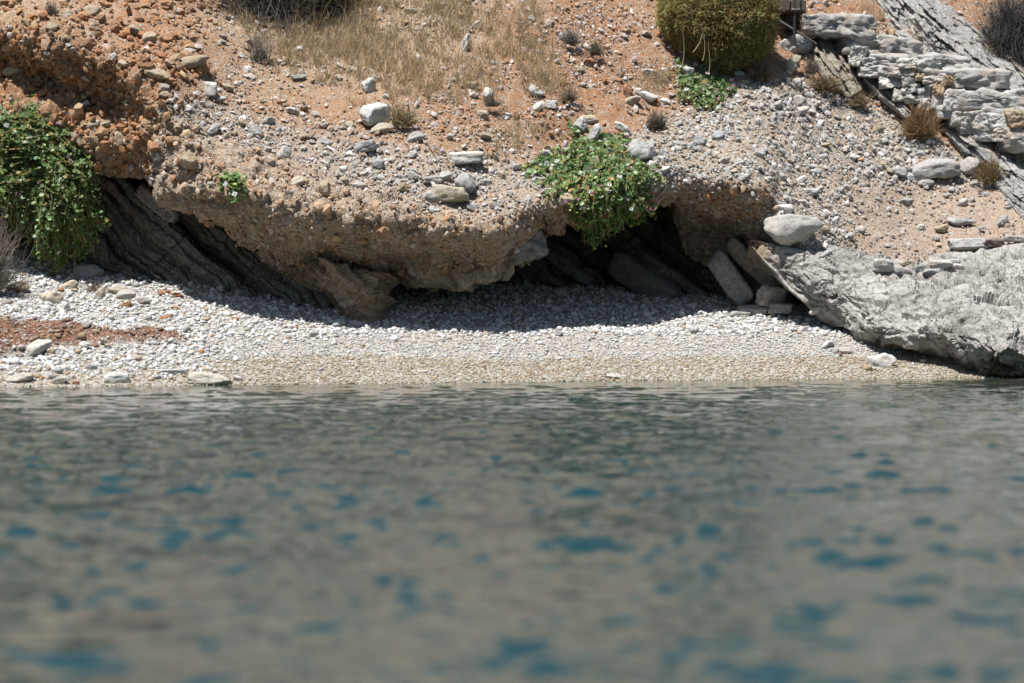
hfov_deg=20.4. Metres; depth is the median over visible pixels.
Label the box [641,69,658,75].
rock
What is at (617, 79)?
stone
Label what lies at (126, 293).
rock
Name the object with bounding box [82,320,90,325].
stone
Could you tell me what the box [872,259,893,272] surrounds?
rock
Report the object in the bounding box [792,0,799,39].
iron post
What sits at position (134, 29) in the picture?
rock
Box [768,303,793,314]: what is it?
rock
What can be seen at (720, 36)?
round bush
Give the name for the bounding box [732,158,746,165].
rock
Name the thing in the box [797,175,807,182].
stone
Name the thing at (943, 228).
rock
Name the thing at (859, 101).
dry weed
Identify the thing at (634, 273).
leaning rock
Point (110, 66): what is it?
cliff gravel
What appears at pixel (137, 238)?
cave wall
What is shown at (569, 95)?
dry tuft
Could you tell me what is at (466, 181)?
rock
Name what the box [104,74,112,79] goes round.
stone
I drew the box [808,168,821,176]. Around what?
stone
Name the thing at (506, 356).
shingle
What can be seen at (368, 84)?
rock
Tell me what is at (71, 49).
stone
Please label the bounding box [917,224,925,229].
stone
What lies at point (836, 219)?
rock
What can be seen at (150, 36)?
stone
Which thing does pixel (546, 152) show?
stone
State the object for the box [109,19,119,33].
rock
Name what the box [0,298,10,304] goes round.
stone
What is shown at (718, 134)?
rock
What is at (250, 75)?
slope rubble
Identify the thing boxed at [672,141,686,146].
rock
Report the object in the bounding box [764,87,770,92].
stone
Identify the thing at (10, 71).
rock
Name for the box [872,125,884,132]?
stone
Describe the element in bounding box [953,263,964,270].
rock
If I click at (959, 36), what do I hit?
bedrock slab
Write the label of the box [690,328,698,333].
stone
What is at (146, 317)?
stone
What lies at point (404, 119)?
dry tuft
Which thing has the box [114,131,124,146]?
rock
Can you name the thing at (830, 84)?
dry weed
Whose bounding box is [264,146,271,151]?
stone
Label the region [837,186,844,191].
stone
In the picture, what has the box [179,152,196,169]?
rock
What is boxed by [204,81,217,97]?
rock
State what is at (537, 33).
stone
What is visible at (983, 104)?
rock outcrop
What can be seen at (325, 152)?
stone
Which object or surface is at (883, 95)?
bedrock slab
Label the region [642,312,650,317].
stone
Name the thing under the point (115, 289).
rock
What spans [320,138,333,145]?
rock
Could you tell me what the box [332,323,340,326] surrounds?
stone
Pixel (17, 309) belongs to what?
stone
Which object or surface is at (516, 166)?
stone
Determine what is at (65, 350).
stone
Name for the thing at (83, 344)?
rock
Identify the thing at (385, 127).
rock
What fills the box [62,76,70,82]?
rock
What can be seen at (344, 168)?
stone
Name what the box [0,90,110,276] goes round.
caper bush
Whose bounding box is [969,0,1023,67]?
dry bush
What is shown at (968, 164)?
rock
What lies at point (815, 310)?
stone
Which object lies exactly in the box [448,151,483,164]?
rock
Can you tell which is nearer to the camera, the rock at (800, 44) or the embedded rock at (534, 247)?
the embedded rock at (534, 247)
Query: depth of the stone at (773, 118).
31.63 m
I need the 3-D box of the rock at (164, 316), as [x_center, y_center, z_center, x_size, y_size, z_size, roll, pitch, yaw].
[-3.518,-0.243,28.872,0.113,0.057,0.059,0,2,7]
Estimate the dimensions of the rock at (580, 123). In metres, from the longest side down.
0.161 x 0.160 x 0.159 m
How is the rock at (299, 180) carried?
on the hillside
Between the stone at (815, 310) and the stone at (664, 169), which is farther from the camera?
the stone at (664, 169)
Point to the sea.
(734, 531)
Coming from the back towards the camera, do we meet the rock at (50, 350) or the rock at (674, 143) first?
the rock at (674, 143)
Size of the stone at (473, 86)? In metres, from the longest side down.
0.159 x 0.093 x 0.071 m
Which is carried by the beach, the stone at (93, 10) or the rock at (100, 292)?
the rock at (100, 292)
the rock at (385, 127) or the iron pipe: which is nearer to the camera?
the rock at (385, 127)
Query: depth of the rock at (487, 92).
30.57 m
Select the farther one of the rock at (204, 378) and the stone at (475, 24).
the stone at (475, 24)
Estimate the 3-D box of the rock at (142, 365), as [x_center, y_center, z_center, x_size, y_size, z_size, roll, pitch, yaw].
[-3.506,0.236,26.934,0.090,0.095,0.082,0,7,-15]
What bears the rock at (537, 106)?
on the hillside
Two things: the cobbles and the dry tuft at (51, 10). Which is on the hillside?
the dry tuft at (51, 10)
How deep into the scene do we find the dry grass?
31.19 m
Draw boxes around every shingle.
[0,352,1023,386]
[11,331,918,361]
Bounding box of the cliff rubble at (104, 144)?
[0,0,224,182]
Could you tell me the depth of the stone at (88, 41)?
29.93 m
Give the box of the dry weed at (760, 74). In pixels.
[744,56,773,83]
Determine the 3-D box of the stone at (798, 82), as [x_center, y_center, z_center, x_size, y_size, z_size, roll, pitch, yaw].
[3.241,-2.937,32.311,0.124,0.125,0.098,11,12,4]
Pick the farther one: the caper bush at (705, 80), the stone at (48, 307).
the caper bush at (705, 80)
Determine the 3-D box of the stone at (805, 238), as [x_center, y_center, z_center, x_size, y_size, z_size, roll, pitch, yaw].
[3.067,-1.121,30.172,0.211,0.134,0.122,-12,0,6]
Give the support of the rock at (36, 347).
on the beach
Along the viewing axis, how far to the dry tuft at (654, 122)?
31.06 m
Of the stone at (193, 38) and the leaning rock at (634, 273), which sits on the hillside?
the stone at (193, 38)
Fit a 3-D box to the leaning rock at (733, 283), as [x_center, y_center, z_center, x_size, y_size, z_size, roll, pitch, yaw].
[2.384,-0.691,31.022,0.514,0.616,0.294,0,2,8]
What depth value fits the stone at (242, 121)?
29.70 m
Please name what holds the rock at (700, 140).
on the hillside
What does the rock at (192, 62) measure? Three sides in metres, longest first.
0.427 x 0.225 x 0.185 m
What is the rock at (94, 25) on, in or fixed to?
on the hillside
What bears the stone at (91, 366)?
on the beach
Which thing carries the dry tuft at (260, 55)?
on the hillside
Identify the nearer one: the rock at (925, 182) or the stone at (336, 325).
the stone at (336, 325)
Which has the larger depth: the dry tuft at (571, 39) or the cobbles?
the dry tuft at (571, 39)
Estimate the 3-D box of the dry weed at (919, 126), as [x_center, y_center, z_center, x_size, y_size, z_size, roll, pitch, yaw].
[4.610,-2.515,32.285,0.696,0.621,0.469,0,2,-15]
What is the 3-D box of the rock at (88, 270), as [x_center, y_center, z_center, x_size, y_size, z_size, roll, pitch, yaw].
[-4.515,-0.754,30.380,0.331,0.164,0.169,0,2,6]
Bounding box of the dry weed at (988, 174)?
[970,150,1011,186]
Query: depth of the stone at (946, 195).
31.78 m
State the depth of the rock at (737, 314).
30.52 m
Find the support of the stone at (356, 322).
on the beach
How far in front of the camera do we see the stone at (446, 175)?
29.38 m
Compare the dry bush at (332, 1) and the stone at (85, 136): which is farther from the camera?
the dry bush at (332, 1)
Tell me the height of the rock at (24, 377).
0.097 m
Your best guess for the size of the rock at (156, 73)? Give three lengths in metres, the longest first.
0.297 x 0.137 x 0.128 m
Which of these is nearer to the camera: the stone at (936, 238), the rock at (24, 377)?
the rock at (24, 377)
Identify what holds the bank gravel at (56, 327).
on the beach
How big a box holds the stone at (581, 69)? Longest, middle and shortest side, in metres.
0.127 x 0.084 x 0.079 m
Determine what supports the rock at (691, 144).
on the hillside
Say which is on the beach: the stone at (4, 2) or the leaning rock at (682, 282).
the leaning rock at (682, 282)
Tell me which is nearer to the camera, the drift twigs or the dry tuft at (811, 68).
the drift twigs
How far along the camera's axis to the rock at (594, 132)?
30.64 m
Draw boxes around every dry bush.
[0,193,37,293]
[174,0,392,39]
[285,0,378,20]
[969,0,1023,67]
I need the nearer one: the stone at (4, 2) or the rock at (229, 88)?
the rock at (229, 88)
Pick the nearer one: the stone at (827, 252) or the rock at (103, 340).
the rock at (103, 340)
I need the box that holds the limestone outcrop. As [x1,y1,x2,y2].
[744,239,1023,375]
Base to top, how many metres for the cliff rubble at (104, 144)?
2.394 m
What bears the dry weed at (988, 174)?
on the hillside
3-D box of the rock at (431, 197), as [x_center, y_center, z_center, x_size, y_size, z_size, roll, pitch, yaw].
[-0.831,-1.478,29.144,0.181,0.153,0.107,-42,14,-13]
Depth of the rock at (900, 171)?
31.86 m
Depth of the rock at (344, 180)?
29.16 m
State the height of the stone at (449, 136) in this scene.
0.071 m
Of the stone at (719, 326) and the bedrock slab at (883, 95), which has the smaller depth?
the stone at (719, 326)
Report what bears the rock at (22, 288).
on the beach
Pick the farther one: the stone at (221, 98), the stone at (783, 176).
the stone at (783, 176)
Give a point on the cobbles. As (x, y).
(202, 342)
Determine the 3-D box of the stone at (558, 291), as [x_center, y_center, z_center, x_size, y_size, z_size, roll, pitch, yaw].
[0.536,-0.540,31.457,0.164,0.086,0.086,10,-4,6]
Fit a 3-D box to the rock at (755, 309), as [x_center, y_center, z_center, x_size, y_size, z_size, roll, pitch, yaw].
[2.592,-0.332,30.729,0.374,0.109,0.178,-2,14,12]
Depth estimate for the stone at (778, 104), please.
31.82 m
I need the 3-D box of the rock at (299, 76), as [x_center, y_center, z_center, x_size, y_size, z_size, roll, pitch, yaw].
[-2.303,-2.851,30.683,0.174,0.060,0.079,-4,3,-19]
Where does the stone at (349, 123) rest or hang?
on the hillside
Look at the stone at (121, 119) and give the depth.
29.97 m
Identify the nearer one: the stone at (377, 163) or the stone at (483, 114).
the stone at (377, 163)
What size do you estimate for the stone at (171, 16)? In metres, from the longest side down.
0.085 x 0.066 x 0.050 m
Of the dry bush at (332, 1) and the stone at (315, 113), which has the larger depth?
the dry bush at (332, 1)
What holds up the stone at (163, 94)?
on the hillside
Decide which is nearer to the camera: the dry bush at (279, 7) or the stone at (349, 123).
the stone at (349, 123)
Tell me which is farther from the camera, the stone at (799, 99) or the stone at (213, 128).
the stone at (799, 99)
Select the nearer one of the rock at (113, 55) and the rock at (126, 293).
the rock at (126, 293)
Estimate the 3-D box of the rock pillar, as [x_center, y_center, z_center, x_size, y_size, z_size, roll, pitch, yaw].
[-1.750,-0.528,30.751,1.149,0.754,3.077,0,2,0]
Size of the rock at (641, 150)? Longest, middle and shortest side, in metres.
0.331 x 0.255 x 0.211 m
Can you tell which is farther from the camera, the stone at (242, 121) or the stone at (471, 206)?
the stone at (242, 121)
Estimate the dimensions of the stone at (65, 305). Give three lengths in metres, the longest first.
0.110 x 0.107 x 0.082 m
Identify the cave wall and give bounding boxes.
[0,168,802,309]
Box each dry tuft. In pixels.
[42,0,61,14]
[240,29,275,61]
[385,93,421,130]
[476,92,503,107]
[553,79,583,101]
[555,25,588,46]
[583,40,608,55]
[641,105,673,131]
[802,50,822,74]
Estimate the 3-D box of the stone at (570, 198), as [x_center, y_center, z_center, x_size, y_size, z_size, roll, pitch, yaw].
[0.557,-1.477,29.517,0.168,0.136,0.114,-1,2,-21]
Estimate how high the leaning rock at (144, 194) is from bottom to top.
0.432 m
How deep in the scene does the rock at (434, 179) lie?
29.28 m
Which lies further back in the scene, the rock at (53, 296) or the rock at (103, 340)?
the rock at (53, 296)
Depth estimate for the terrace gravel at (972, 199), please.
31.25 m
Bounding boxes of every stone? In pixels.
[0,0,9,4]
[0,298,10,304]
[13,307,20,311]
[44,305,52,310]
[46,22,59,31]
[61,302,70,310]
[63,348,71,354]
[67,47,75,52]
[81,75,90,81]
[81,134,88,141]
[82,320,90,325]
[84,37,96,48]
[85,5,101,15]
[85,363,96,369]
[87,122,98,127]
[100,122,110,127]
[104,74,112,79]
[118,59,128,66]
[119,117,127,121]
[140,316,151,320]
[142,31,156,42]
[159,91,172,98]
[168,14,174,19]
[181,326,189,331]
[190,36,196,40]
[207,123,219,134]
[215,96,226,101]
[216,285,224,292]
[238,117,248,125]
[249,125,261,136]
[261,116,274,124]
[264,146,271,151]
[286,107,298,113]
[309,329,318,336]
[311,111,320,117]
[322,150,328,155]
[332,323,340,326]
[339,165,347,171]
[344,121,354,127]
[352,181,365,187]
[353,320,361,325]
[358,171,368,175]
[371,158,383,168]
[396,182,409,191]
[407,171,418,179]
[408,150,416,157]
[429,205,440,213]
[439,171,452,180]
[446,133,453,138]
[466,81,478,88]
[466,203,478,210]
[472,20,481,29]
[476,110,488,119]
[479,179,492,184]
[480,131,490,138]
[489,201,499,208]
[512,164,519,169]
[532,30,543,37]
[542,150,551,155]
[552,306,562,312]
[553,289,566,294]
[555,331,562,335]
[559,193,574,204]
[575,66,584,72]
[611,76,622,82]
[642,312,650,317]
[659,166,670,173]
[660,98,670,103]
[677,311,684,315]
[677,321,685,325]
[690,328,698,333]
[716,324,723,329]
[720,158,728,162]
[739,173,750,180]
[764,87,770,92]
[770,115,777,121]
[772,100,781,108]
[778,173,787,181]
[792,78,802,87]
[793,95,806,105]
[795,106,809,114]
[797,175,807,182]
[797,199,805,203]
[800,234,810,241]
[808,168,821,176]
[809,306,820,314]
[810,318,818,322]
[819,153,827,158]
[820,249,832,257]
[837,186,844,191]
[845,232,853,240]
[849,153,859,160]
[855,225,865,233]
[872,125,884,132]
[893,156,904,162]
[916,150,922,155]
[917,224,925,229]
[933,235,939,240]
[943,193,951,197]
[956,198,967,206]
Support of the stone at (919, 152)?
on the hillside
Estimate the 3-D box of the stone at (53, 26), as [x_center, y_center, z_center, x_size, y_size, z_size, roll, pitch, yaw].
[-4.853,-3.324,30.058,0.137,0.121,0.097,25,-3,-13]
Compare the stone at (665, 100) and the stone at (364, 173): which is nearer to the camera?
the stone at (364, 173)
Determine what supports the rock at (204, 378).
on the beach
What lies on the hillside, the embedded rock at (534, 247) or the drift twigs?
the embedded rock at (534, 247)
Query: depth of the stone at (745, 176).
30.17 m
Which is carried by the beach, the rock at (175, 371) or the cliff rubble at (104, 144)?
the rock at (175, 371)
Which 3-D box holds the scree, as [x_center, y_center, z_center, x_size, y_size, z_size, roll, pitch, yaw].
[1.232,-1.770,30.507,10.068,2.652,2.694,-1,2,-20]
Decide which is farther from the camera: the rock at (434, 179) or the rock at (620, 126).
the rock at (620, 126)
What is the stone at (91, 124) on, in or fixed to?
on the hillside
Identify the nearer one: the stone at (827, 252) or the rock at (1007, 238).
the stone at (827, 252)
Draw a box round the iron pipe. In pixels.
[779,19,816,44]
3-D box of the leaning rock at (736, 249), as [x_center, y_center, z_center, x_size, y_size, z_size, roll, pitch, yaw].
[2.647,-0.847,31.112,0.645,0.608,0.262,0,2,0]
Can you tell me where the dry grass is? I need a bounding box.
[222,0,997,152]
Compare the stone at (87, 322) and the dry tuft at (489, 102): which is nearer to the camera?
the stone at (87, 322)
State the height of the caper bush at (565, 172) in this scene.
1.443 m
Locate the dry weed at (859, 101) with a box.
[843,83,878,109]
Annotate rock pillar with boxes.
[291,258,399,322]
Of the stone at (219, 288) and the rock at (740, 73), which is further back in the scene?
the rock at (740, 73)
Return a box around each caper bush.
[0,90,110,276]
[217,170,247,203]
[520,118,665,250]
[671,58,737,110]
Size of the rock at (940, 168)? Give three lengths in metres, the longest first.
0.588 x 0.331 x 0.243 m
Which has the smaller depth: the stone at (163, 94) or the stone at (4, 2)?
the stone at (163, 94)
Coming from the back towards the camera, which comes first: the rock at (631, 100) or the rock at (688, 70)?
the rock at (688, 70)
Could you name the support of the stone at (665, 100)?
on the hillside
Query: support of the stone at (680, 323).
on the beach
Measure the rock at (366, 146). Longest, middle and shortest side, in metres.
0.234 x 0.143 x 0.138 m
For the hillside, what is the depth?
30.41 m
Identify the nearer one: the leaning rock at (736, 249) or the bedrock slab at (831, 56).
the leaning rock at (736, 249)
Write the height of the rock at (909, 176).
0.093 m
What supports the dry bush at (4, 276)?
on the beach
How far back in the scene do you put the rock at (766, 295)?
30.69 m
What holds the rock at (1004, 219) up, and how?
on the hillside
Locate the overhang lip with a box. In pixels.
[403,261,514,291]
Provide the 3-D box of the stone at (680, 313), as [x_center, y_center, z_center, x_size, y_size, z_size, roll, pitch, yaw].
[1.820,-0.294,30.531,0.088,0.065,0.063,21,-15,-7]
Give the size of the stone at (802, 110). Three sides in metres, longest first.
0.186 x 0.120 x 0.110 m
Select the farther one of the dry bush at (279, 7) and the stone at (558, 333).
the dry bush at (279, 7)
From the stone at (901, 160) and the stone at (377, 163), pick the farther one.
the stone at (901, 160)
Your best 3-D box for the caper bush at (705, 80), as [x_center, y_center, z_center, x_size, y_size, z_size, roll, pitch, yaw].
[2.166,-2.878,31.854,0.743,0.636,0.700,0,2,0]
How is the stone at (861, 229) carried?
on the hillside
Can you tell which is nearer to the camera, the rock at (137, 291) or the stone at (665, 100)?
the rock at (137, 291)
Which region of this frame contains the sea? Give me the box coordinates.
[0,377,1023,682]
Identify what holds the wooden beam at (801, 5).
on the hillside
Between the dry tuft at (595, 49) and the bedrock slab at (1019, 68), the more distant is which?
the bedrock slab at (1019, 68)
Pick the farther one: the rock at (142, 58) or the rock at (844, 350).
the rock at (142, 58)
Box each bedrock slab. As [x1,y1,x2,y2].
[813,37,864,97]
[863,78,910,119]
[876,0,1023,89]
[941,120,1023,218]
[982,24,1023,77]
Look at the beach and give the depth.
28.36 m
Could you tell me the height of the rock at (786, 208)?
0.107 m
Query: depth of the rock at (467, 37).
31.28 m
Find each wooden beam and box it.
[775,0,790,15]
[785,0,805,15]
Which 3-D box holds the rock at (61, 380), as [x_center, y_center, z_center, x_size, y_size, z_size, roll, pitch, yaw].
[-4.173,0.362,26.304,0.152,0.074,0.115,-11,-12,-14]
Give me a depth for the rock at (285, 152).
29.36 m
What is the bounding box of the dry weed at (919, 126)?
[887,93,945,140]
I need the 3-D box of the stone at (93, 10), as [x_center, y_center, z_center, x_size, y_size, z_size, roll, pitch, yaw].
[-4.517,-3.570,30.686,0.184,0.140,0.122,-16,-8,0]
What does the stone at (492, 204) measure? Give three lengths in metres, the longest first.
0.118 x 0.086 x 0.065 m
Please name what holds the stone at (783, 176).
on the hillside
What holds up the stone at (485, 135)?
on the hillside
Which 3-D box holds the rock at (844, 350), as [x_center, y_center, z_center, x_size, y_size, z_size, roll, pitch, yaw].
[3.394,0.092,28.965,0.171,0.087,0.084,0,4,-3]
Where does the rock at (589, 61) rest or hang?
on the hillside
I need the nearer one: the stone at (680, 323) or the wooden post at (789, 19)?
the stone at (680, 323)
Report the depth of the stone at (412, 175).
29.33 m
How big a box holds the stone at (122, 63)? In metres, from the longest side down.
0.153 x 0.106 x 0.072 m
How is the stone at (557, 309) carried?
on the beach
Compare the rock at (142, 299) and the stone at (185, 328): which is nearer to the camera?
the stone at (185, 328)
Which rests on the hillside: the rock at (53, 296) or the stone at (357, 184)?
the stone at (357, 184)
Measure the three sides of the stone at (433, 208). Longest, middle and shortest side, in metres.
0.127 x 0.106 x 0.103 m
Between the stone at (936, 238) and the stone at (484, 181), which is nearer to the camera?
the stone at (484, 181)
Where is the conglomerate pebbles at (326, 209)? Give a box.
[156,104,776,303]
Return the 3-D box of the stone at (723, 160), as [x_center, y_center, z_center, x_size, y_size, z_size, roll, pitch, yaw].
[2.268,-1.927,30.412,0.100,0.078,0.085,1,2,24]
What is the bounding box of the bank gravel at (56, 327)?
[0,316,193,356]
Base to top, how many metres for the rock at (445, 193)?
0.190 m
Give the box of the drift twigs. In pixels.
[79,277,109,292]
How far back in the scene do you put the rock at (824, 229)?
30.30 m
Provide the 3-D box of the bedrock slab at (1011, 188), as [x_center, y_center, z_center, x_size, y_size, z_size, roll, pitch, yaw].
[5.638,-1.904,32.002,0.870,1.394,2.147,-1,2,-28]
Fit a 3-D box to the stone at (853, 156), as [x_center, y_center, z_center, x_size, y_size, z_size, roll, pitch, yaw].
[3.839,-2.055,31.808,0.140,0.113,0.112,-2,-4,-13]
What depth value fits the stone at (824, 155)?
31.54 m
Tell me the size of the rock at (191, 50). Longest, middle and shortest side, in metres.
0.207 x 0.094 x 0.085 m
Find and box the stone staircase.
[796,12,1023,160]
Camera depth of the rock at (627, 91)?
31.48 m
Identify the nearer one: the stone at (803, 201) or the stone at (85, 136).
the stone at (85, 136)
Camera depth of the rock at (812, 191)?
30.75 m
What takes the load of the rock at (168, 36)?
on the hillside
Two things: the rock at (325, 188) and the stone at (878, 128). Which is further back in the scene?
the stone at (878, 128)
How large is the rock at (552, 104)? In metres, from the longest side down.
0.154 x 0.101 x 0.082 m
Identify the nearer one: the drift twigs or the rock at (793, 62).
the drift twigs
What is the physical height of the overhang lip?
0.340 m
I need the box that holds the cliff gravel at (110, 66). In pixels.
[0,0,223,177]
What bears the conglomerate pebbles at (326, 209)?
on the hillside
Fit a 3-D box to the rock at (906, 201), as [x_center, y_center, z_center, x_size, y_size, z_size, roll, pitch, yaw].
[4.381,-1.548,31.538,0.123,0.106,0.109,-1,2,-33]
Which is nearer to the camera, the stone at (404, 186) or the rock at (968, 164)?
the stone at (404, 186)
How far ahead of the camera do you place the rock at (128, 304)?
29.16 m
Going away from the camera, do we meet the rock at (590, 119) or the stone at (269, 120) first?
the stone at (269, 120)
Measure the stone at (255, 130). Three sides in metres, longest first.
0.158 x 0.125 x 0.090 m
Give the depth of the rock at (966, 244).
30.69 m
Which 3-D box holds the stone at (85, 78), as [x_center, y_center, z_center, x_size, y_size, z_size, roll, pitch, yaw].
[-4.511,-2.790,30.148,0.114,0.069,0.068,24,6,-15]
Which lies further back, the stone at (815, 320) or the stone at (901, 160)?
the stone at (901, 160)
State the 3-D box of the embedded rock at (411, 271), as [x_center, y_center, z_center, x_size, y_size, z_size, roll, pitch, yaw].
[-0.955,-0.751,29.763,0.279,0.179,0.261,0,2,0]
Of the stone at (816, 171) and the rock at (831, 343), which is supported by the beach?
the rock at (831, 343)
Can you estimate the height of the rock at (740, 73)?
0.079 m
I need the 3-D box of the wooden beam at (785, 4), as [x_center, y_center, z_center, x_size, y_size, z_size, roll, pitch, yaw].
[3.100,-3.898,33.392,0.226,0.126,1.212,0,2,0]
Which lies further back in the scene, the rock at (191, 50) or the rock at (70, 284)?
the rock at (191, 50)
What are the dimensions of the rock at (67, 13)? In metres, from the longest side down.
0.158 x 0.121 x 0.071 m
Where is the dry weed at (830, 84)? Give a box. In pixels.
[804,67,847,97]
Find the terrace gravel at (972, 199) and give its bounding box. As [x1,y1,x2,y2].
[833,172,1023,259]
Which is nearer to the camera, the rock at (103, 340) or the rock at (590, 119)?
the rock at (103, 340)
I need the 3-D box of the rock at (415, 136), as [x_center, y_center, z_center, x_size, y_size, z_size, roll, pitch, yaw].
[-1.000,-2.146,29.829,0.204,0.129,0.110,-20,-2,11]
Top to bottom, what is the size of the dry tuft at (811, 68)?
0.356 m
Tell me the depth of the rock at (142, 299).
29.38 m
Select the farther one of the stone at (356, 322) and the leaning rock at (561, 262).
the leaning rock at (561, 262)
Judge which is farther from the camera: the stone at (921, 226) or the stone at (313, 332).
the stone at (921, 226)
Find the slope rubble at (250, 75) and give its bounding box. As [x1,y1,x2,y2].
[137,0,1022,180]
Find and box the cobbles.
[0,315,926,380]
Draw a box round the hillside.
[0,0,1023,294]
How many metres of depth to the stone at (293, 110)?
30.07 m
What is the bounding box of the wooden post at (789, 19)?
[786,15,799,28]
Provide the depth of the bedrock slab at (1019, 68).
34.03 m
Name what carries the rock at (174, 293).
on the beach
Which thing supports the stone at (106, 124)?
on the hillside
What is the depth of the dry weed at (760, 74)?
32.09 m
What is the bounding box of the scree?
[149,67,1022,285]
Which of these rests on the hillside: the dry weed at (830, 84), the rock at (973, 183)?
the rock at (973, 183)
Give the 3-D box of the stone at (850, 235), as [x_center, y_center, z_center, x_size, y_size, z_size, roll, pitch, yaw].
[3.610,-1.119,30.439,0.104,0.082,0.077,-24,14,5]
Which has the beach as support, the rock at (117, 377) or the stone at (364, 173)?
the rock at (117, 377)
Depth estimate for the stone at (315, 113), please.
30.07 m
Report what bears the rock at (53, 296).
on the beach
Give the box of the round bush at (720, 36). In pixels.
[654,0,784,76]
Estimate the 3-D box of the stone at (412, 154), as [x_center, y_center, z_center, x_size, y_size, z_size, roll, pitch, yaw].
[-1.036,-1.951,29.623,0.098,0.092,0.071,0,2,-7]
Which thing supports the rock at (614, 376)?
on the beach
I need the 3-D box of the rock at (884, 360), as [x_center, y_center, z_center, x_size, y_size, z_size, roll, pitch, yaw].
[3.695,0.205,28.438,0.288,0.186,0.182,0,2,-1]
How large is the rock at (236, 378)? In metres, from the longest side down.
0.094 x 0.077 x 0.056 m
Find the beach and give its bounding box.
[0,262,1023,386]
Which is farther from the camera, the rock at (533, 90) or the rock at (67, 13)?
the rock at (533, 90)
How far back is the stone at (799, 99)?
32.09 m
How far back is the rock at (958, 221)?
31.23 m
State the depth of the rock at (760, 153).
30.73 m
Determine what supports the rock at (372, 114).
on the hillside
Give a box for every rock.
[2,66,24,75]
[6,281,28,292]
[6,373,33,381]
[25,339,51,355]
[39,290,63,303]
[47,348,54,354]
[53,377,68,383]
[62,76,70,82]
[62,280,78,289]
[63,8,72,18]
[72,263,104,277]
[79,341,89,348]
[89,20,100,31]
[95,287,104,297]
[100,337,107,343]
[104,371,130,382]
[108,53,116,60]
[108,285,128,293]
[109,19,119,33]
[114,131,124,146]
[116,289,135,298]
[121,301,131,307]
[127,24,141,34]
[132,288,142,293]
[134,296,150,303]
[135,55,145,62]
[135,183,179,222]
[137,361,146,368]
[144,68,168,79]
[157,369,187,373]
[159,31,174,42]
[160,315,170,318]
[168,292,181,295]
[178,55,209,69]
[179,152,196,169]
[184,48,195,52]
[187,372,231,384]
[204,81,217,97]
[222,83,233,91]
[233,375,242,380]
[276,146,291,158]
[290,74,306,79]
[291,176,306,185]
[319,181,330,196]
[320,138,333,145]
[339,177,348,185]
[354,139,376,152]
[359,102,390,126]
[361,77,375,92]
[370,122,393,133]
[407,267,416,275]
[408,131,425,142]
[422,190,436,202]
[423,176,442,183]
[432,184,469,202]
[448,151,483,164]
[454,173,475,193]
[461,33,470,50]
[482,87,493,99]
[505,229,548,265]
[528,84,544,95]
[533,102,541,110]
[545,100,557,109]
[545,246,593,285]
[573,117,586,131]
[579,115,598,123]
[583,58,594,63]
[587,123,600,141]
[606,374,626,378]
[607,251,682,299]
[614,121,631,135]
[623,83,632,97]
[625,95,640,105]
[627,138,655,160]
[638,91,658,102]
[639,250,711,298]
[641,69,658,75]
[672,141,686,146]
[681,66,693,73]
[687,141,696,149]
[694,136,706,144]
[707,250,753,304]
[711,130,724,139]
[724,236,781,286]
[730,311,749,316]
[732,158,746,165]
[734,70,744,76]
[736,305,768,314]
[754,148,765,158]
[755,285,786,306]
[764,214,822,245]
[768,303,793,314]
[774,204,793,213]
[779,34,812,53]
[784,54,800,73]
[803,188,819,195]
[819,225,829,232]
[824,341,833,346]
[831,216,839,223]
[839,346,853,353]
[867,353,896,367]
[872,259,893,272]
[890,167,908,176]
[894,266,911,274]
[899,260,914,266]
[901,197,913,205]
[906,173,918,180]
[912,158,962,179]
[913,265,925,273]
[917,179,933,186]
[922,268,943,275]
[929,259,952,268]
[934,224,948,232]
[947,217,975,225]
[947,238,988,250]
[947,259,960,263]
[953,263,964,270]
[960,157,980,174]
[969,181,980,186]
[983,238,1004,246]
[997,215,1008,225]
[1003,235,1023,241]
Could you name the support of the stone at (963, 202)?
on the hillside
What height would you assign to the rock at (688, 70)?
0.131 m
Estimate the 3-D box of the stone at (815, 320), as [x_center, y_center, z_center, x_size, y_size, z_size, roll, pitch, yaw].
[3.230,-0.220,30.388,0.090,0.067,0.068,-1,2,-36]
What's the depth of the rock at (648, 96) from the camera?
31.54 m

